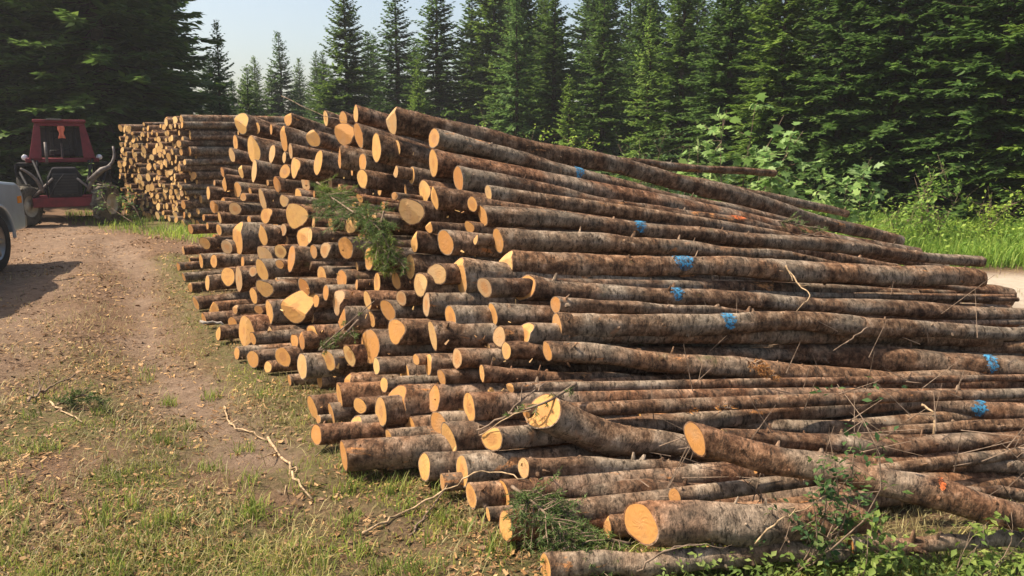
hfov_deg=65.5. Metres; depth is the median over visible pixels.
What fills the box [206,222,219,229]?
log
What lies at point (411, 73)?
spruce tree
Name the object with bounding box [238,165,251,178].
log
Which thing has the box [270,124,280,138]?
log
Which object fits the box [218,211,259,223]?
log
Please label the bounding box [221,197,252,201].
log
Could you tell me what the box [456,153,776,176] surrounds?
log
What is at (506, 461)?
log
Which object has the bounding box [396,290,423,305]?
log
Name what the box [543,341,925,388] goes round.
log
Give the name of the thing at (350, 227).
log
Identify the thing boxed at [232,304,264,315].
log
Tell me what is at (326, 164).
log
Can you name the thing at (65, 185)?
forestry tractor
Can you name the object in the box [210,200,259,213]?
log
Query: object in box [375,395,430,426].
log
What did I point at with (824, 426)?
log
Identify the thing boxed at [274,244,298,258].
log
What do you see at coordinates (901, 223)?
green shrub
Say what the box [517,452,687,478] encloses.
log
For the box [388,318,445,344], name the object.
log
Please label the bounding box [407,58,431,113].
fir tree
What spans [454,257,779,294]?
log
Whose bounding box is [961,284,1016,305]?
log
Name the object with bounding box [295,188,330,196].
log
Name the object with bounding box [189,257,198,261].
log
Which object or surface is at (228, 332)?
log
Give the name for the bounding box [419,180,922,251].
log
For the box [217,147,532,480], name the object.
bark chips
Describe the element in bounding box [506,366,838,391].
log
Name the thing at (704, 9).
spruce tree
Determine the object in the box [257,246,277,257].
log
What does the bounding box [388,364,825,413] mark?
log
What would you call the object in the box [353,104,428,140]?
log
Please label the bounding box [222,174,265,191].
log
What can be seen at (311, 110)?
stick
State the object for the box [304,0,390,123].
spruce tree
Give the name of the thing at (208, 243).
log
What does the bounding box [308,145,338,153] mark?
log
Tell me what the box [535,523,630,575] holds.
fir bough
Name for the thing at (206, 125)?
short log
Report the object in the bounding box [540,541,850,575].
log
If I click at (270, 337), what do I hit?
log
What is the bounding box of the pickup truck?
[0,182,26,270]
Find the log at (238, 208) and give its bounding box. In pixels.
[229,202,262,214]
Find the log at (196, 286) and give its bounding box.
[188,282,206,291]
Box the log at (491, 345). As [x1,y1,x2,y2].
[486,342,498,347]
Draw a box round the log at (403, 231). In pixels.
[398,230,425,233]
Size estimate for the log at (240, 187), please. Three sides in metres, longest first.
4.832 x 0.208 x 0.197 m
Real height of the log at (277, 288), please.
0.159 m
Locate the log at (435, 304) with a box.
[423,292,957,316]
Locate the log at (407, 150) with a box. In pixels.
[396,140,430,164]
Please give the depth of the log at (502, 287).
5.51 m
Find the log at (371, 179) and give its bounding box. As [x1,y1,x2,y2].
[357,169,418,192]
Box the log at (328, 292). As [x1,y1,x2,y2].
[323,284,355,300]
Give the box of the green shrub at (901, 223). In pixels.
[866,183,933,241]
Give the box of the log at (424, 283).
[414,273,919,296]
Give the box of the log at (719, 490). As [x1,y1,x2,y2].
[668,447,1023,500]
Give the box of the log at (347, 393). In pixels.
[336,381,389,406]
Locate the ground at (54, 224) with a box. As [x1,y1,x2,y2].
[0,188,1023,575]
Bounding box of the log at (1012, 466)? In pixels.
[754,460,1023,475]
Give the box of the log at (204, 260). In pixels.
[199,253,236,267]
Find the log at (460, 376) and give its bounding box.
[437,365,657,384]
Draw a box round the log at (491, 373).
[479,357,640,385]
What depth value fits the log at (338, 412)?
4.83 m
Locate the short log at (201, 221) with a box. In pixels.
[196,219,219,223]
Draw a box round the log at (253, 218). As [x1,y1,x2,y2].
[247,216,261,221]
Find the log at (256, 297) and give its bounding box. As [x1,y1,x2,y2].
[249,287,287,304]
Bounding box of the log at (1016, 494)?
[967,485,1023,501]
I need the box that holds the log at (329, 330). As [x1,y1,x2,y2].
[306,324,387,336]
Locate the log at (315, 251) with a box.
[310,244,322,258]
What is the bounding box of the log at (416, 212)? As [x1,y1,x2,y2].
[398,198,479,225]
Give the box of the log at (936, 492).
[683,421,1023,531]
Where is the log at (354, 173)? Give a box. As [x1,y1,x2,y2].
[351,171,356,176]
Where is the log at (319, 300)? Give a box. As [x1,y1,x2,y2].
[313,294,332,306]
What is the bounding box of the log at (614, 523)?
[600,475,1023,538]
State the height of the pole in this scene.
0.101 m
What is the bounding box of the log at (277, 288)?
[255,279,299,296]
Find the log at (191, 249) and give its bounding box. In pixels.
[182,245,223,254]
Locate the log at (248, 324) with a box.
[239,314,337,345]
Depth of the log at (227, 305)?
7.96 m
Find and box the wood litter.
[0,228,775,575]
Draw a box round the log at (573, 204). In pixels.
[485,185,918,264]
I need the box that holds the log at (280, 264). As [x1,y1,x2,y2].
[275,260,287,268]
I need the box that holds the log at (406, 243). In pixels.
[388,238,410,247]
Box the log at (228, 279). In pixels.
[221,267,235,286]
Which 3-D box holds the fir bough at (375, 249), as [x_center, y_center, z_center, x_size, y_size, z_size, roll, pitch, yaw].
[-0.959,-0.294,5.674,0.372,0.495,0.284,3,11,18]
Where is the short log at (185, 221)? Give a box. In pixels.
[181,219,191,225]
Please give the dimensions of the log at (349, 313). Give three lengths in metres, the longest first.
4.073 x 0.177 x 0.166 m
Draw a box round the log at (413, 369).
[400,363,425,375]
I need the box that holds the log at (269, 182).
[266,180,273,186]
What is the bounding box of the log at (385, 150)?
[372,133,430,169]
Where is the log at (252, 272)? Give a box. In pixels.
[249,266,257,276]
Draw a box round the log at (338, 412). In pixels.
[328,402,374,422]
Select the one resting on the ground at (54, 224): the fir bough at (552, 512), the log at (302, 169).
the fir bough at (552, 512)
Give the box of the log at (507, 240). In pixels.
[493,226,792,258]
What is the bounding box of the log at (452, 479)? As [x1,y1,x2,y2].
[440,451,842,491]
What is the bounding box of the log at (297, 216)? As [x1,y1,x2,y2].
[286,203,351,228]
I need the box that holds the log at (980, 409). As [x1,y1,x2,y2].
[722,377,1023,419]
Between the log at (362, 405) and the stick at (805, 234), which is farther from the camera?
the stick at (805, 234)
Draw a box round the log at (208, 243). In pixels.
[199,236,232,249]
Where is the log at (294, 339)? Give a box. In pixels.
[291,333,299,346]
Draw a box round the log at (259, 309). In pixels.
[254,305,265,313]
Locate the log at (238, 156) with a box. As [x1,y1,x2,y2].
[229,148,252,165]
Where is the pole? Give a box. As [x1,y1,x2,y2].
[200,320,223,324]
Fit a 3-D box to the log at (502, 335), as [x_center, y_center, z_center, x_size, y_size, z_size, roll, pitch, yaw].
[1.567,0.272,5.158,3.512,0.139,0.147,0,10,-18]
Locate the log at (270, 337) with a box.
[249,328,305,344]
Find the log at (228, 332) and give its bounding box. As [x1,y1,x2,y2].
[216,324,238,341]
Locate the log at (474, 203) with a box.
[467,196,839,262]
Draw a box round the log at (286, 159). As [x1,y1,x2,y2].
[282,152,291,163]
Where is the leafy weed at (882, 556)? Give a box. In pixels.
[852,509,917,575]
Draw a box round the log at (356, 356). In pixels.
[343,325,1018,366]
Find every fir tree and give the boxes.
[198,19,240,114]
[231,64,263,115]
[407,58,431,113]
[487,0,551,143]
[552,75,590,148]
[610,4,671,183]
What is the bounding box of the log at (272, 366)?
[264,360,297,372]
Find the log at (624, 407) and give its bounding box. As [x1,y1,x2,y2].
[523,385,1023,417]
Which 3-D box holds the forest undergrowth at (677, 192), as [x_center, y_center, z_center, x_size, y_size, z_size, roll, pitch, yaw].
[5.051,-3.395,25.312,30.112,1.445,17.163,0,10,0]
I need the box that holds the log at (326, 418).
[316,414,331,423]
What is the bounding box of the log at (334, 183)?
[328,176,359,187]
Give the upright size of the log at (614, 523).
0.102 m
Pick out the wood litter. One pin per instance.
(122, 530)
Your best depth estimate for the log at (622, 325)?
4.91 m
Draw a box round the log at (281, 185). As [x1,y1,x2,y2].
[273,176,302,193]
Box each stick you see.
[27,369,75,401]
[47,400,82,422]
[212,406,267,440]
[261,436,312,499]
[282,96,348,121]
[362,470,524,534]
[409,490,445,535]
[476,383,544,430]
[480,409,530,435]
[636,543,729,572]
[754,495,826,544]
[785,265,810,310]
[798,229,840,238]
[833,327,867,350]
[921,404,936,434]
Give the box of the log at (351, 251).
[338,236,380,259]
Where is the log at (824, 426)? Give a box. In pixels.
[637,413,1023,433]
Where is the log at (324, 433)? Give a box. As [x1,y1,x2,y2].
[311,421,404,444]
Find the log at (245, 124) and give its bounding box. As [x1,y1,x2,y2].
[234,113,281,139]
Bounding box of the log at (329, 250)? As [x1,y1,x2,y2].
[320,242,342,258]
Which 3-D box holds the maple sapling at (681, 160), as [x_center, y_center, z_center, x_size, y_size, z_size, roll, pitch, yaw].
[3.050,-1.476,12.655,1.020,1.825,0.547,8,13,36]
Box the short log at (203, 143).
[176,140,232,146]
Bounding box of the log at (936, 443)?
[720,423,1023,455]
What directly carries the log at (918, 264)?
on the log at (406, 243)
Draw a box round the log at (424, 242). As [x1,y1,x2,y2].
[411,231,444,254]
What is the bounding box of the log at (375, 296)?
[363,290,397,309]
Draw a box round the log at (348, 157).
[338,145,371,171]
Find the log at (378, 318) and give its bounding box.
[369,310,388,326]
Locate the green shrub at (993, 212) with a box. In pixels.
[953,183,1023,241]
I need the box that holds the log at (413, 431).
[385,426,435,436]
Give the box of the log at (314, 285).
[298,277,336,295]
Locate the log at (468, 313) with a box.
[445,305,760,322]
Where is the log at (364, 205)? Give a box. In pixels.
[352,202,379,209]
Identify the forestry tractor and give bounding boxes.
[14,119,123,226]
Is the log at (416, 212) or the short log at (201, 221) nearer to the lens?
the log at (416, 212)
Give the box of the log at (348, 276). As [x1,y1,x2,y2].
[337,269,389,283]
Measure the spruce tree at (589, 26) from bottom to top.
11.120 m
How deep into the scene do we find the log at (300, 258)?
7.11 m
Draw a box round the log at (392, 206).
[381,201,398,212]
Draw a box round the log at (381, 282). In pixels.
[374,272,411,290]
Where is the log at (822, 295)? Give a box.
[769,291,1019,301]
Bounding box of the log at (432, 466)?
[418,431,1010,481]
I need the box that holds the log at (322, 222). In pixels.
[312,216,345,226]
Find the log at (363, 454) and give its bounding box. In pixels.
[340,411,925,471]
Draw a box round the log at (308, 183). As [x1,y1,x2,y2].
[301,180,328,191]
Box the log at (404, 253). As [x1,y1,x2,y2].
[365,246,432,270]
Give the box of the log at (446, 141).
[429,128,802,223]
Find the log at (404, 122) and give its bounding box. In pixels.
[386,106,904,244]
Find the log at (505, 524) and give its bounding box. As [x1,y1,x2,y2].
[499,472,1018,541]
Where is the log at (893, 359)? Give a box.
[723,342,1023,381]
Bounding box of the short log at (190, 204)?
[181,200,209,208]
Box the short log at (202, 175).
[190,171,223,179]
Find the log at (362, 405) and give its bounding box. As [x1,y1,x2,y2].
[353,395,387,413]
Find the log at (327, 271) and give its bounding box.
[317,266,355,277]
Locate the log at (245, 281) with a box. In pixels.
[235,265,261,291]
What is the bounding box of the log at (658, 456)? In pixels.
[614,432,891,459]
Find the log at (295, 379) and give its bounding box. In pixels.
[288,373,317,385]
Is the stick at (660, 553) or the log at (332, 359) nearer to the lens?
the stick at (660, 553)
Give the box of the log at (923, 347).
[605,341,1006,349]
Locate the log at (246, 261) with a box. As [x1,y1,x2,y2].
[241,256,258,265]
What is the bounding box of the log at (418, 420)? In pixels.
[405,415,430,426]
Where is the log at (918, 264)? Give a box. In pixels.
[878,260,949,265]
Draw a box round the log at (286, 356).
[275,346,325,366]
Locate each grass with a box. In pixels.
[0,248,1016,575]
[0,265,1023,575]
[62,207,217,244]
[706,198,1023,270]
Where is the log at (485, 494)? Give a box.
[466,480,505,509]
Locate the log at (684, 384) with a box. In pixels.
[524,372,1023,391]
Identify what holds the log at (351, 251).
on the log at (327, 271)
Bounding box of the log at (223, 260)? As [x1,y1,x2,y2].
[210,254,257,267]
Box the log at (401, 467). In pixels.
[386,465,417,470]
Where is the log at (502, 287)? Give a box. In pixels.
[477,277,956,297]
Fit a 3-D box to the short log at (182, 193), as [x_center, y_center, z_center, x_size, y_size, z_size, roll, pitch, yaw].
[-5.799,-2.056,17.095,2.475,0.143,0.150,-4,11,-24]
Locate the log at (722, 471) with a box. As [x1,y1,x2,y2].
[529,452,971,496]
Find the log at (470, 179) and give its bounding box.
[453,166,791,232]
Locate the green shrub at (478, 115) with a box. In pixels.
[440,102,486,127]
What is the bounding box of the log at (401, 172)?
[393,165,412,179]
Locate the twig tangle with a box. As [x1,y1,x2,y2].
[629,264,1023,503]
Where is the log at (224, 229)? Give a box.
[216,224,236,235]
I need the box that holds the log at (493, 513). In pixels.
[486,504,531,521]
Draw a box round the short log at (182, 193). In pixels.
[180,191,194,196]
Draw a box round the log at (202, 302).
[192,292,250,309]
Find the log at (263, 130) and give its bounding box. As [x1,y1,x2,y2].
[256,122,280,141]
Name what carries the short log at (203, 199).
on the stacked logs at (153, 177)
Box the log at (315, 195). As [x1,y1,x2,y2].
[313,191,328,198]
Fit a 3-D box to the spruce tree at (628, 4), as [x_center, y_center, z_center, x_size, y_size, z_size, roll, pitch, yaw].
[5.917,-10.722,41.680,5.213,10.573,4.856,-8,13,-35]
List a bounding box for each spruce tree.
[0,0,161,188]
[0,0,231,199]
[0,6,118,193]
[30,0,236,201]
[119,3,232,172]
[169,1,216,114]
[196,51,226,114]
[217,76,233,114]
[228,79,238,114]
[231,79,256,114]
[246,55,268,111]
[249,84,266,115]
[258,68,286,115]
[262,32,304,115]
[287,58,314,117]
[290,79,308,118]
[303,51,324,121]
[303,89,315,117]
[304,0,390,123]
[305,51,338,121]
[320,59,363,118]
[352,31,386,111]
[364,0,427,112]
[365,33,390,110]
[385,47,408,112]
[392,0,481,125]
[401,39,430,107]
[429,53,454,111]
[445,0,492,119]
[450,0,526,129]
[455,56,477,119]
[464,2,508,119]
[468,0,558,144]
[488,2,540,86]
[506,0,578,145]
[514,0,593,144]
[524,0,570,113]
[556,0,631,174]
[559,0,640,179]
[563,0,622,147]
[596,0,690,177]
[604,0,640,129]
[604,0,677,174]
[623,0,667,106]
[626,0,720,196]
[657,0,713,156]
[662,0,787,201]
[670,0,717,99]
[678,0,766,182]
[696,0,753,109]
[713,0,835,194]
[736,0,798,167]
[739,1,793,118]
[766,0,915,214]
[779,1,812,131]
[785,8,842,144]
[786,4,848,169]
[788,9,857,117]
[806,0,987,217]
[813,0,890,177]
[832,0,909,174]
[859,0,1023,219]
[869,0,996,183]
[893,0,1023,223]
[948,0,1023,223]
[974,0,1023,185]
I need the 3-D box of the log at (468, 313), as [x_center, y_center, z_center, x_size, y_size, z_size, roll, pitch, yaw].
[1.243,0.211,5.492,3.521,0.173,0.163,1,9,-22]
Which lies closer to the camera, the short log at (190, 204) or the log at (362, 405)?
the log at (362, 405)
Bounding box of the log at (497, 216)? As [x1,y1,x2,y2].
[477,205,986,266]
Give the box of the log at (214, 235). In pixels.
[212,234,232,236]
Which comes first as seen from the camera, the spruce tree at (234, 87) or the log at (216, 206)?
the log at (216, 206)
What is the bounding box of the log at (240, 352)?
[234,343,291,359]
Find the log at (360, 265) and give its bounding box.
[356,261,390,270]
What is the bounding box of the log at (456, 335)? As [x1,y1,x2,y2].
[428,320,507,350]
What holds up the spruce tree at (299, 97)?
on the ground at (54, 224)
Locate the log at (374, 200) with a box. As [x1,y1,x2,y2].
[356,193,398,204]
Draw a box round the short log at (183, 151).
[179,148,188,155]
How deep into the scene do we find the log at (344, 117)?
8.01 m
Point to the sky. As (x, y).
(249, 27)
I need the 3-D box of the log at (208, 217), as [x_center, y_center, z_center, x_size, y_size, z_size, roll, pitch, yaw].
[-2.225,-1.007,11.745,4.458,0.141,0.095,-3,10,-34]
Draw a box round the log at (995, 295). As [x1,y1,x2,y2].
[908,293,1014,296]
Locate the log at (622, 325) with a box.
[552,308,1023,340]
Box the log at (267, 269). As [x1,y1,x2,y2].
[256,258,317,279]
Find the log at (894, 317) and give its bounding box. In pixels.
[855,315,949,319]
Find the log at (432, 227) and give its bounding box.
[425,221,884,260]
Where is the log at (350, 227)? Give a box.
[345,216,413,235]
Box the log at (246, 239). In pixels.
[233,221,272,254]
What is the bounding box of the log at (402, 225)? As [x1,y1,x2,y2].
[372,213,425,230]
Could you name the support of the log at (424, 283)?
on the log at (435, 304)
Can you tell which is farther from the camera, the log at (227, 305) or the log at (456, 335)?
the log at (227, 305)
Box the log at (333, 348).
[327,347,342,349]
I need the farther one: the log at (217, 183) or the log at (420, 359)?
the log at (217, 183)
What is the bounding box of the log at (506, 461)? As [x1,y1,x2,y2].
[456,411,979,487]
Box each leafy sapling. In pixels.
[740,494,862,568]
[780,376,912,573]
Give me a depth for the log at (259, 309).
6.78 m
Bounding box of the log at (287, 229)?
[280,223,299,236]
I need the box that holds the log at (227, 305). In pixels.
[209,299,252,311]
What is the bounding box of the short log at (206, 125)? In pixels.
[181,121,291,128]
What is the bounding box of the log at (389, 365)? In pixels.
[373,356,413,374]
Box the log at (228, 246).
[221,239,235,253]
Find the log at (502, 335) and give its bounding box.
[493,325,523,347]
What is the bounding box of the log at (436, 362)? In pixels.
[425,349,1023,375]
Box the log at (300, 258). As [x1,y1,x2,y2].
[287,245,364,271]
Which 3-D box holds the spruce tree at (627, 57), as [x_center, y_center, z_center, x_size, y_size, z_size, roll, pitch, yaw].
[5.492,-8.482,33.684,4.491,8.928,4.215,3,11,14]
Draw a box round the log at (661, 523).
[623,492,878,547]
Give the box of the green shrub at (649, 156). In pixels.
[610,122,702,191]
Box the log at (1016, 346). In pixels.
[952,341,1023,352]
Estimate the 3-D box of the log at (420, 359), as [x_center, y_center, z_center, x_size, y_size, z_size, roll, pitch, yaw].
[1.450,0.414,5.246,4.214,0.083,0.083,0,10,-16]
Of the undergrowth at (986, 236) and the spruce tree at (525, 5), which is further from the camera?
the spruce tree at (525, 5)
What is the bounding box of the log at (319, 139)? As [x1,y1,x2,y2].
[306,129,340,151]
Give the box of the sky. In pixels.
[174,0,825,117]
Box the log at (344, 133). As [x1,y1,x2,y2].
[334,123,359,147]
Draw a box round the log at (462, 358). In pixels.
[452,344,941,368]
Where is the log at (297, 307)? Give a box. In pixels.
[280,290,333,323]
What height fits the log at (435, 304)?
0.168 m
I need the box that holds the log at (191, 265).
[176,261,208,270]
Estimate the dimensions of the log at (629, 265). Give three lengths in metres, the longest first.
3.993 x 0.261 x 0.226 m
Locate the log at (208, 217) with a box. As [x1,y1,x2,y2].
[202,214,218,220]
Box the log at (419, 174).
[409,166,453,185]
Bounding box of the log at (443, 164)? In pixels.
[429,149,920,263]
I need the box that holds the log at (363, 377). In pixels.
[344,371,399,381]
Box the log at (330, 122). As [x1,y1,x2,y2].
[323,110,339,128]
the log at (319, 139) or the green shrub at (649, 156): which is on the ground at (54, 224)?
the green shrub at (649, 156)
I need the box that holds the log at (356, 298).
[332,289,364,315]
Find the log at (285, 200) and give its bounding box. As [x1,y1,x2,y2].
[280,195,317,206]
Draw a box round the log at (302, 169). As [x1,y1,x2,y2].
[291,157,328,181]
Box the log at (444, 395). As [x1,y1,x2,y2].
[429,381,1023,411]
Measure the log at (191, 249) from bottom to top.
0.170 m
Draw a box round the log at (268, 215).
[260,208,287,223]
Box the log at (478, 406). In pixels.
[463,386,970,420]
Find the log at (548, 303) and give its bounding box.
[519,301,1011,310]
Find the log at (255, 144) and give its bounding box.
[247,135,281,161]
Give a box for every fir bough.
[47,382,111,407]
[305,182,410,278]
[313,173,357,198]
[318,301,373,356]
[351,211,403,277]
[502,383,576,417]
[502,467,612,575]
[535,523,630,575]
[686,403,735,413]
[745,357,780,381]
[777,212,827,233]
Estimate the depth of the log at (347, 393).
4.84 m
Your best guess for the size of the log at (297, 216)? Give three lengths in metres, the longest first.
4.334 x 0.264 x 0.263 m
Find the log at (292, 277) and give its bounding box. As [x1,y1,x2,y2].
[275,277,315,278]
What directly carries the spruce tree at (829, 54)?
on the ground at (54, 224)
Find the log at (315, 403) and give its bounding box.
[307,393,337,418]
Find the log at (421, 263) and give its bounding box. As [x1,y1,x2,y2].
[406,254,500,279]
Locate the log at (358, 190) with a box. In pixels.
[338,184,387,197]
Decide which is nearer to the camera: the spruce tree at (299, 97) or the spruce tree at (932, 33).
the spruce tree at (932, 33)
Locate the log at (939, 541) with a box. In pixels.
[848,527,1023,555]
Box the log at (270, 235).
[259,224,285,245]
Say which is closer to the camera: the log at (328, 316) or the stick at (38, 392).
the stick at (38, 392)
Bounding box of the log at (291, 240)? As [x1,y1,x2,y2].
[285,236,297,243]
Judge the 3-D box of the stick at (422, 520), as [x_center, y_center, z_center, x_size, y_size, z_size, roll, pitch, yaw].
[-0.383,1.006,3.781,0.110,0.166,0.448,6,12,32]
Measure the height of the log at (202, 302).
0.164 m
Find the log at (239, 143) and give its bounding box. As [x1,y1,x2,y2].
[233,135,247,151]
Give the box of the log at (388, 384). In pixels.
[380,374,439,392]
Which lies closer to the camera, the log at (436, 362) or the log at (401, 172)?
the log at (436, 362)
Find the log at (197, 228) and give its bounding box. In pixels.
[188,224,216,233]
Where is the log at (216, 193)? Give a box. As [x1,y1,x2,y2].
[206,186,236,200]
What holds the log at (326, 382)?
on the ground at (54, 224)
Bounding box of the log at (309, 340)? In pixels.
[299,331,361,349]
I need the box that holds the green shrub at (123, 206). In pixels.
[81,163,144,228]
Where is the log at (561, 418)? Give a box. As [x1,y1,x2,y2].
[525,393,723,461]
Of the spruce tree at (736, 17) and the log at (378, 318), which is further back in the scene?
the spruce tree at (736, 17)
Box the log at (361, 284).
[355,279,373,289]
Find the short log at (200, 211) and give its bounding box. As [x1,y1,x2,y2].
[196,208,213,214]
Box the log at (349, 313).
[338,306,387,330]
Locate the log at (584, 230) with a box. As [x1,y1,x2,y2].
[530,227,898,264]
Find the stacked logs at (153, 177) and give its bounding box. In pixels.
[117,116,247,223]
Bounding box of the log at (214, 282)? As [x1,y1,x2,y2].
[205,274,236,290]
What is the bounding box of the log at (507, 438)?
[481,387,1023,450]
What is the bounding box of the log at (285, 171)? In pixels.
[279,164,300,180]
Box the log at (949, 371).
[487,365,985,391]
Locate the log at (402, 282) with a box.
[391,270,414,289]
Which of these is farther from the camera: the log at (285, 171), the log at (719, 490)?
the log at (285, 171)
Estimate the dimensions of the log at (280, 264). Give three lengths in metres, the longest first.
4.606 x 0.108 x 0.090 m
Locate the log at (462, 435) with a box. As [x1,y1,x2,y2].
[441,409,920,450]
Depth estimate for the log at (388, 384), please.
4.80 m
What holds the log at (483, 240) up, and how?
on the log at (424, 283)
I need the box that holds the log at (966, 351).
[803,351,1019,364]
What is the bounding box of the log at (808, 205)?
[615,173,849,217]
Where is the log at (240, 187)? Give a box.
[234,182,274,197]
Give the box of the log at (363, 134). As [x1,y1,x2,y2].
[353,123,441,150]
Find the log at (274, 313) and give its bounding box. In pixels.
[265,299,289,323]
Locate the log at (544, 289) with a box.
[514,273,1023,319]
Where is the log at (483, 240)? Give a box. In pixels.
[473,234,985,293]
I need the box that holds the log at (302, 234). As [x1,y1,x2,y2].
[297,227,329,246]
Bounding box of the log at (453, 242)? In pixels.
[438,229,997,293]
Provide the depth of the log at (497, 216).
6.14 m
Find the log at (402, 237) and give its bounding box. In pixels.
[358,234,412,238]
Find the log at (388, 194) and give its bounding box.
[377,190,392,197]
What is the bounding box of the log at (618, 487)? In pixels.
[499,478,707,504]
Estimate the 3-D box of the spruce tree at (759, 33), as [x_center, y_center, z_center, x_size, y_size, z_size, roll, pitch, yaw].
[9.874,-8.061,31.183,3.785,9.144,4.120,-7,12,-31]
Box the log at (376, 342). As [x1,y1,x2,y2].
[361,329,452,363]
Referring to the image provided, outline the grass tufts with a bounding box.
[0,363,1022,575]
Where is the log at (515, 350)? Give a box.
[502,341,641,366]
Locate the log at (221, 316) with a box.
[201,310,257,324]
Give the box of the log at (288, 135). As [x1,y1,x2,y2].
[280,125,338,152]
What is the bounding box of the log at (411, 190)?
[404,186,419,194]
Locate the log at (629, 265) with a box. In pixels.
[499,250,987,286]
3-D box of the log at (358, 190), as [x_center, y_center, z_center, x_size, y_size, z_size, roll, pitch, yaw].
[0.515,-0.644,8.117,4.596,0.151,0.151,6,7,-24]
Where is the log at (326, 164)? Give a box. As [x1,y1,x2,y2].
[314,150,357,181]
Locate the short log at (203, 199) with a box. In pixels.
[199,195,210,203]
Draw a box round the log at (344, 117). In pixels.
[339,111,467,155]
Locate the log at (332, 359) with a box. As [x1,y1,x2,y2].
[321,349,372,372]
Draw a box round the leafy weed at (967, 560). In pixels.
[948,511,1023,575]
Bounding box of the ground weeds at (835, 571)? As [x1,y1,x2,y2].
[655,517,1023,575]
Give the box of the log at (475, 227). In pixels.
[464,221,532,233]
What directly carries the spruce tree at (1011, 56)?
on the ground at (54, 224)
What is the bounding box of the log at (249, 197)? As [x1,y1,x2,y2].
[240,193,259,201]
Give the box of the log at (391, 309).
[380,300,444,320]
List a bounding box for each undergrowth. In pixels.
[586,166,986,217]
[720,197,1023,267]
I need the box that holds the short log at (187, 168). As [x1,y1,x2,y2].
[178,164,248,171]
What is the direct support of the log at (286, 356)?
on the log at (258, 358)
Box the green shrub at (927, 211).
[892,156,984,239]
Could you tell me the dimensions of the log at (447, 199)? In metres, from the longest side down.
4.345 x 0.224 x 0.183 m
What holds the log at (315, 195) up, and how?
on the log
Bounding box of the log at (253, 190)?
[248,187,258,193]
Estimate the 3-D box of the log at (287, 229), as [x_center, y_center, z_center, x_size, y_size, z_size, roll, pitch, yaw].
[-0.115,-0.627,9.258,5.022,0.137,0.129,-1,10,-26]
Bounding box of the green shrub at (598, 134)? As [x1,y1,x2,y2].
[526,118,609,149]
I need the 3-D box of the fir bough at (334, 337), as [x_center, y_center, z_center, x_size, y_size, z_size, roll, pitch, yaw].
[-1.055,0.270,5.112,0.393,0.341,0.169,-6,12,-30]
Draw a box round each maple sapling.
[677,138,727,199]
[695,92,820,196]
[780,161,866,235]
[836,161,886,237]
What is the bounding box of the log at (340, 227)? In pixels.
[328,218,345,231]
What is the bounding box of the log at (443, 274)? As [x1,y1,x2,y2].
[427,263,878,286]
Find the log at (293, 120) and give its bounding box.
[284,113,334,134]
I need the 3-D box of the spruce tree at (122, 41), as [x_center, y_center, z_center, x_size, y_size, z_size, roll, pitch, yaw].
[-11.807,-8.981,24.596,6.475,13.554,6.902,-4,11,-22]
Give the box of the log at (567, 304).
[550,294,786,313]
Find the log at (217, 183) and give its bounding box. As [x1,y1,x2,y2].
[213,180,221,186]
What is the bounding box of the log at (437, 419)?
[430,399,1023,433]
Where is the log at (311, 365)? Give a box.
[297,353,373,378]
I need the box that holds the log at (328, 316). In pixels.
[311,310,339,323]
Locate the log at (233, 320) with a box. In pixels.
[228,316,240,324]
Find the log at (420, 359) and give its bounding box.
[413,353,427,364]
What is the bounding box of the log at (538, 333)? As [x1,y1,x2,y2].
[521,322,1002,346]
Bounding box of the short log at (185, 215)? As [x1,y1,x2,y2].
[183,212,201,218]
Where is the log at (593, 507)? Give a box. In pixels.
[535,459,1023,538]
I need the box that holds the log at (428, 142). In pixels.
[411,137,492,160]
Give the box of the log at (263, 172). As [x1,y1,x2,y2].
[251,159,281,184]
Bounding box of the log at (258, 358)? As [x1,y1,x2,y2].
[247,348,276,367]
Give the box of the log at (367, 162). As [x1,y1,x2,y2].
[359,153,394,173]
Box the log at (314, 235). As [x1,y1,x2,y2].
[307,227,357,242]
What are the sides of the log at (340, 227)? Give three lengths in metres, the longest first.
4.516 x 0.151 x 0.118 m
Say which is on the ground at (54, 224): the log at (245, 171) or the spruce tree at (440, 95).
the spruce tree at (440, 95)
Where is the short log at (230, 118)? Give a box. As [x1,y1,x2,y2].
[180,115,284,122]
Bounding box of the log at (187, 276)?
[182,270,221,280]
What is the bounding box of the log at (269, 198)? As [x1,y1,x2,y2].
[259,188,294,208]
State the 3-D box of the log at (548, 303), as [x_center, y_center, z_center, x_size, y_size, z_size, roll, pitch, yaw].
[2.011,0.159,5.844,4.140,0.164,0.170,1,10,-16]
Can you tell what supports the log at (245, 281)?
on the log at (228, 279)
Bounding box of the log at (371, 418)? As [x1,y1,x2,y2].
[351,414,378,423]
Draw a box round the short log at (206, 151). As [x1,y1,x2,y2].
[188,146,233,155]
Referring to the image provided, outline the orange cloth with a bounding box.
[57,126,65,138]
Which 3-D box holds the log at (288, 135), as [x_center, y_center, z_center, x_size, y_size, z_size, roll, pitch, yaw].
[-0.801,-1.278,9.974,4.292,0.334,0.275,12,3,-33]
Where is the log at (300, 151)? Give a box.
[288,143,337,159]
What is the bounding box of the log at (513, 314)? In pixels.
[488,302,1023,341]
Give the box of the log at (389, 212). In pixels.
[366,209,399,221]
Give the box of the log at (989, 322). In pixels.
[918,319,1023,325]
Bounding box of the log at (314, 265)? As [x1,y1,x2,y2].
[309,261,355,270]
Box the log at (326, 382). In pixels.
[317,376,345,387]
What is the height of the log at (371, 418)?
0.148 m
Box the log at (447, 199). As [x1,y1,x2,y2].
[431,186,900,265]
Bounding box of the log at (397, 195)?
[391,192,422,200]
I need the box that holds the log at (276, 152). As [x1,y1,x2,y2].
[269,145,290,164]
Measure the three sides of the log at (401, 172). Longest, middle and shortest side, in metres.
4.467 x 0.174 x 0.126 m
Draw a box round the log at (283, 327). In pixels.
[268,323,337,343]
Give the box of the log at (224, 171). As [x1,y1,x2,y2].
[220,167,239,176]

